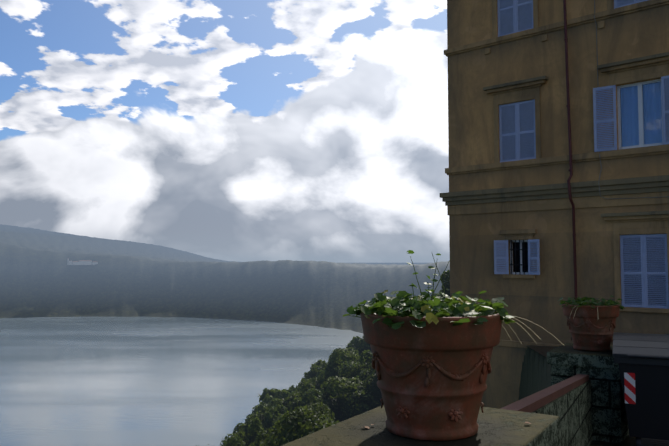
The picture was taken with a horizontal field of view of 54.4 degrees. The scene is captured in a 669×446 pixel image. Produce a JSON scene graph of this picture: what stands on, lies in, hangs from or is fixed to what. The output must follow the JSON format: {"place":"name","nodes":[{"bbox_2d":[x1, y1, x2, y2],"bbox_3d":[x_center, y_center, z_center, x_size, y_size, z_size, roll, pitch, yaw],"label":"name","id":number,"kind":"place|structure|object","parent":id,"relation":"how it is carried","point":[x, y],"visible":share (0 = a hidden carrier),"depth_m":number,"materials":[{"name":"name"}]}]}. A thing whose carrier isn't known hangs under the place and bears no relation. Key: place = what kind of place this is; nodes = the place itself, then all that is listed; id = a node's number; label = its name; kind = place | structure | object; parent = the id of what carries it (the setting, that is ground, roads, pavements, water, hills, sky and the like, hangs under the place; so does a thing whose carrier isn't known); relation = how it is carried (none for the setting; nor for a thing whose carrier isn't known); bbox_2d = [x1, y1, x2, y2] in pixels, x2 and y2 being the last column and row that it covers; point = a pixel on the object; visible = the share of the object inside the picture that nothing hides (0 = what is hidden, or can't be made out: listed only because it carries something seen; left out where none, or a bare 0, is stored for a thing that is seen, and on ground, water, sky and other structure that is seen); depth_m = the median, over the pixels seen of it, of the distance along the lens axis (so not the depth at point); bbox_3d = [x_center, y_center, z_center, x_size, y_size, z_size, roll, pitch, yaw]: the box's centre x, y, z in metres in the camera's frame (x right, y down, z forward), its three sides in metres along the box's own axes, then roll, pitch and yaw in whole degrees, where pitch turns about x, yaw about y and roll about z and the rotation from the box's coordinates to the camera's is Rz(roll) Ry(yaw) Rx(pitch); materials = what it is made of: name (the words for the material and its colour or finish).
{"place":"outdoors","nodes":[
{"label":"outdoors","id":0,"kind":"place"},
{"bbox_2d":[0,316,362,445],"bbox_3d":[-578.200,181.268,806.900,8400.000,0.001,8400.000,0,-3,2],"label":"lake water","id":1,"kind":"structure","parent":0,"point":[123,381],"depth_m":768.40,"materials":[{"name":"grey liquid"}]},
{"bbox_2d":[0,0,449,262],"label":"sky","id":2,"kind":"structure","parent":0,"point":[227,130],"materials":[{"name":"white"}]},
{"bbox_2d":[0,224,550,399],"bbox_3d":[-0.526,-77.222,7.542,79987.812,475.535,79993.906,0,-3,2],"label":"hills","id":3,"kind":"structure","parent":0,"point":[39,277],"depth_m":1627.42,"materials":[{"name":"plant"}]},
{"bbox_2d":[67,259,97,264],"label":"convent walls","id":4,"kind":"structure","parent":3,"relation":"on","point":[81,263],"depth_m":1741.47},
{"bbox_2d":[232,423,247,433],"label":"oak tree","id":5,"kind":"object","parent":3,"relation":"on","point":[239,427],"visible":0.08,"depth_m":89.73,"materials":[{"name":"green plant"}]},
{"bbox_2d":[220,433,263,445],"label":"oak tree","id":6,"kind":"object","parent":3,"relation":"on","point":[235,439],"visible":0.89,"depth_m":60.86,"materials":[{"name":"green plant"}]},
{"bbox_2d":[233,417,267,445],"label":"oak tree","id":7,"kind":"object","parent":3,"relation":"on","point":[255,428],"visible":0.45,"depth_m":68.71,"materials":[{"name":"green plant"}]},
{"bbox_2d":[252,403,267,413],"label":"oak tree","id":8,"kind":"object","parent":3,"relation":"on","point":[258,407],"visible":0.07,"depth_m":115.92,"materials":[{"name":"green plant"}]},
{"bbox_2d":[244,398,281,435],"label":"oak tree","id":9,"kind":"object","parent":3,"relation":"on","point":[260,414],"visible":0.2,"depth_m":88.53,"materials":[{"name":"green plant"}]},
{"bbox_2d":[258,388,289,406],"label":"oak tree","id":10,"kind":"object","parent":3,"relation":"on","point":[267,396],"visible":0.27,"depth_m":128.42,"materials":[{"name":"green plant"}]},
{"bbox_2d":[254,426,293,445],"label":"oak tree","id":11,"kind":"object","parent":3,"relation":"on","point":[261,436],"visible":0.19,"depth_m":49.63,"materials":[{"name":"green plant"}]},
{"bbox_2d":[264,404,286,440],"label":"oak tree","id":12,"kind":"object","parent":3,"relation":"on","point":[269,419],"visible":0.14,"depth_m":83.78,"materials":[{"name":"green plant"}]},
{"bbox_2d":[283,385,295,393],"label":"oak tree","id":13,"kind":"object","parent":3,"relation":"on","point":[292,388],"visible":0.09,"depth_m":148.23,"materials":[{"name":"green plant"}]},
{"bbox_2d":[273,391,310,417],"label":"oak tree","id":14,"kind":"object","parent":3,"relation":"on","point":[292,401],"visible":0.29,"depth_m":87.13,"materials":[{"name":"green plant"}]},
{"bbox_2d":[265,406,336,445],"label":"oak tree","id":15,"kind":"object","parent":3,"relation":"on","point":[307,422],"visible":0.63,"depth_m":36.09,"materials":[{"name":"green plant"}]},
{"bbox_2d":[296,376,316,389],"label":"oak tree","id":16,"kind":"object","parent":3,"relation":"on","point":[307,380],"visible":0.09,"depth_m":112.80,"materials":[{"name":"green plant"}]},
{"bbox_2d":[300,382,321,398],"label":"oak tree","id":17,"kind":"object","parent":3,"relation":"on","point":[303,388],"visible":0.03,"depth_m":98.97,"materials":[{"name":"green plant"}]},
{"bbox_2d":[283,414,338,442],"bbox_3d":[-0.354,19.564,48.982,7.924,10.954,6.343,0,-3,3],"label":"oak tree","id":18,"kind":"object","parent":3,"relation":"on","point":[333,422],"visible":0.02,"depth_m":48.16,"materials":[{"name":"green plant"}]},
{"bbox_2d":[301,388,322,407],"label":"oak tree","id":19,"kind":"object","parent":3,"relation":"on","point":[315,397],"visible":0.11,"depth_m":82.82,"materials":[{"name":"green plant"}]},
{"bbox_2d":[295,370,330,393],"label":"oak tree","id":20,"kind":"object","parent":3,"relation":"on","point":[319,381],"visible":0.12,"depth_m":104.04,"materials":[{"name":"green plant"}]},
{"bbox_2d":[301,360,325,379],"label":"oak tree","id":21,"kind":"object","parent":3,"relation":"on","point":[318,363],"visible":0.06,"depth_m":138.67,"materials":[{"name":"green plant"}]},
{"bbox_2d":[308,365,324,378],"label":"oak tree","id":22,"kind":"object","parent":3,"relation":"on","point":[312,372],"visible":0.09,"depth_m":132.31,"materials":[{"name":"green plant"}]},
{"bbox_2d":[307,401,334,420],"bbox_3d":[-0.765,20.530,53.219,5.264,11.181,5.698,0,-3,1],"label":"oak tree","id":23,"kind":"object","parent":3,"relation":"on","point":[321,408],"visible":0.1,"depth_m":54.15,"materials":[{"name":"green plant"}]},
{"bbox_2d":[322,360,341,390],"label":"oak tree","id":24,"kind":"object","parent":3,"relation":"on","point":[332,372],"visible":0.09,"depth_m":99.99,"materials":[{"name":"green plant"}]},
{"bbox_2d":[319,376,363,422],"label":"oak tree","id":25,"kind":"object","parent":3,"relation":"on","point":[342,386],"visible":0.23,"depth_m":75.06,"materials":[{"name":"green plant"}]},
{"bbox_2d":[323,348,359,380],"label":"oak tree","id":26,"kind":"object","parent":3,"relation":"on","point":[341,355],"visible":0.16,"depth_m":100.96,"materials":[{"name":"green plant"}]},
{"bbox_2d":[338,360,358,377],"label":"oak tree","id":27,"kind":"object","parent":3,"relation":"on","point":[346,362],"visible":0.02,"depth_m":95.63,"materials":[{"name":"green plant"}]},
{"bbox_2d":[322,384,380,421],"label":"oak tree","id":28,"kind":"object","parent":3,"relation":"on","point":[345,409],"visible":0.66,"depth_m":72.74,"materials":[{"name":"green plant"}]},
{"bbox_2d":[344,347,358,355],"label":"oak tree","id":29,"kind":"object","parent":3,"relation":"on","point":[349,349],"visible":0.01,"depth_m":123.25,"materials":[{"name":"green plant"}]},
{"bbox_2d":[339,360,364,380],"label":"oak tree","id":30,"kind":"object","parent":3,"relation":"on","point":[346,370],"visible":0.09,"depth_m":91.03,"materials":[{"name":"green plant"}]},
{"bbox_2d":[347,336,359,351],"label":"oak tree","id":31,"kind":"object","parent":3,"relation":"on","point":[353,343],"visible":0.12,"depth_m":147.79,"materials":[{"name":"green plant"}]},
{"bbox_2d":[349,363,370,379],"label":"oak tree","id":32,"kind":"object","parent":3,"relation":"on","point":[357,369],"visible":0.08,"depth_m":84.71,"materials":[{"name":"green plant"}]},
{"bbox_2d":[351,350,372,370],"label":"oak tree","id":33,"kind":"object","parent":3,"relation":"on","point":[367,359],"visible":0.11,"depth_m":87.87,"materials":[{"name":"green plant"}]},
{"bbox_2d":[357,336,371,355],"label":"oak tree","id":34,"kind":"object","parent":3,"relation":"on","point":[362,345],"visible":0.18,"depth_m":125.70,"materials":[{"name":"green plant"}]},
{"bbox_2d":[355,368,379,393],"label":"oak tree","id":35,"kind":"object","parent":3,"relation":"on","point":[365,373],"visible":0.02,"depth_m":81.57,"materials":[{"name":"green plant"}]},
{"bbox_2d":[362,369,383,404],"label":"oak tree","id":36,"kind":"object","parent":3,"relation":"on","point":[370,383],"visible":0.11,"depth_m":73.37,"materials":[{"name":"green plant"}]},
{"bbox_2d":[282,405,560,445],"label":"pier cap","id":37,"kind":"object","parent":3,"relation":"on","point":[500,427],"visible":0.51,"depth_m":2.89,"materials":[{"name":"grey stone"}]},
{"bbox_2d":[360,311,502,440],"bbox_3d":[0.437,0.666,2.943,0.644,0.529,0.644,0,-3,2],"label":"pot","id":38,"kind":"object","parent":37,"relation":"on","point":[431,381],"visible":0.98,"depth_m":2.73,"materials":[{"name":"brown ceramic"}]},
{"bbox_2d":[343,250,563,345],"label":"potted plant leaves","id":39,"kind":"object","parent":38,"relation":"in","point":[422,305],"visible":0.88,"depth_m":2.80,"materials":[{"name":"green plant"}]},
{"bbox_2d":[439,270,449,298],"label":"tree","id":40,"kind":"object","parent":3,"relation":"on","point":[445,278],"visible":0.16,"depth_m":81.27,"materials":[{"name":"green plant"}]},
{"bbox_2d":[447,0,668,408],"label":"palazzo walls","id":41,"kind":"structure","parent":3,"relation":"on","point":[473,73],"depth_m":20.62,"materials":[{"name":"beige paint"}]},
{"bbox_2d":[509,240,527,274],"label":"window bars","id":42,"kind":"object","parent":41,"relation":"attached to","point":[519,249],"visible":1,"depth_m":21.11,"materials":[{"name":"black metal"}]},
{"bbox_2d":[440,52,668,216],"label":"cornice","id":43,"kind":"structure","parent":41,"relation":"attached to","point":[650,184],"depth_m":19.85,"materials":[{"name":"beige stone"}]},
{"bbox_2d":[444,0,668,347],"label":"building trim","id":44,"kind":"structure","parent":41,"relation":"attached to","point":[636,72],"depth_m":20.07,"materials":[{"name":"beige stone"}]},
{"bbox_2d":[563,0,577,299],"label":"drainpipe","id":45,"kind":"object","parent":41,"relation":"attached to","point":[570,150],"visible":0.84,"depth_m":19.98,"materials":[{"name":"brown metal"}]},
{"bbox_2d":[494,0,668,308],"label":"window shutters","id":46,"kind":"object","parent":41,"relation":"attached to","point":[514,16],"visible":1,"depth_m":19.47,"materials":[{"name":"wood"}]},
{"bbox_2d":[510,79,662,274],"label":"palazzo window frames","id":47,"kind":"structure","parent":41,"relation":"in","point":[640,113],"depth_m":19.03,"materials":[{"name":"wood"}]},
{"bbox_2d":[594,0,668,198],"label":"cable","id":48,"kind":"object","parent":41,"relation":"attached to","point":[599,127],"visible":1,"depth_m":19.45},
{"bbox_2d":[532,380,591,445],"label":"parapet wall","id":49,"kind":"structure","parent":3,"relation":"on","point":[572,409],"depth_m":6.01,"materials":[{"name":"stone"}]},
{"bbox_2d":[500,374,588,412],"bbox_3d":[1.755,1.399,5.312,0.110,0.453,4.333,-2,-4,28],"label":"parapet coping","id":50,"kind":"object","parent":49,"relation":"on","point":[535,401],"visible":0.64,"depth_m":5.05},
{"bbox_2d":[547,343,628,442],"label":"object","id":51,"kind":"object","parent":3,"relation":"on","point":[609,416],"visible":0.52,"depth_m":7.16,"materials":[{"name":"stone"}]},
{"bbox_2d":[562,302,619,351],"bbox_3d":[3.017,1.219,7.646,0.644,0.529,0.644,0,-3,2],"label":"pot","id":52,"kind":"object","parent":51,"relation":"on","point":[589,330],"visible":0.99,"depth_m":7.43,"materials":[{"name":"ceramic"}]},
{"bbox_2d":[558,295,624,318],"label":"potted plant leaves","id":53,"kind":"object","parent":52,"relation":"in","point":[582,301],"visible":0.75,"depth_m":7.53,"materials":[{"name":"green plant"}]},
{"bbox_2d":[504,88,665,305],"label":"palazzo rooms","id":54,"kind":"object","parent":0,"point":[525,256],"depth_m":19.49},
{"bbox_2d":[526,345,668,445],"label":"street paving","id":55,"kind":"structure","parent":0,"point":[628,440],"depth_m":7.10,"materials":[{"name":"grey stone"}]},
{"bbox_2d":[613,332,668,445],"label":"street bin","id":56,"kind":"object","parent":55,"relation":"on","point":[641,360],"visible":0.95,"depth_m":6.58,"materials":[{"name":"black plastic"}]},
{"bbox_2d":[621,82,662,146],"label":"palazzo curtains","id":57,"kind":"object","parent":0,"point":[652,113],"visible":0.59,"depth_m":18.99,"materials":[{"name":"fabric"}]}
]}

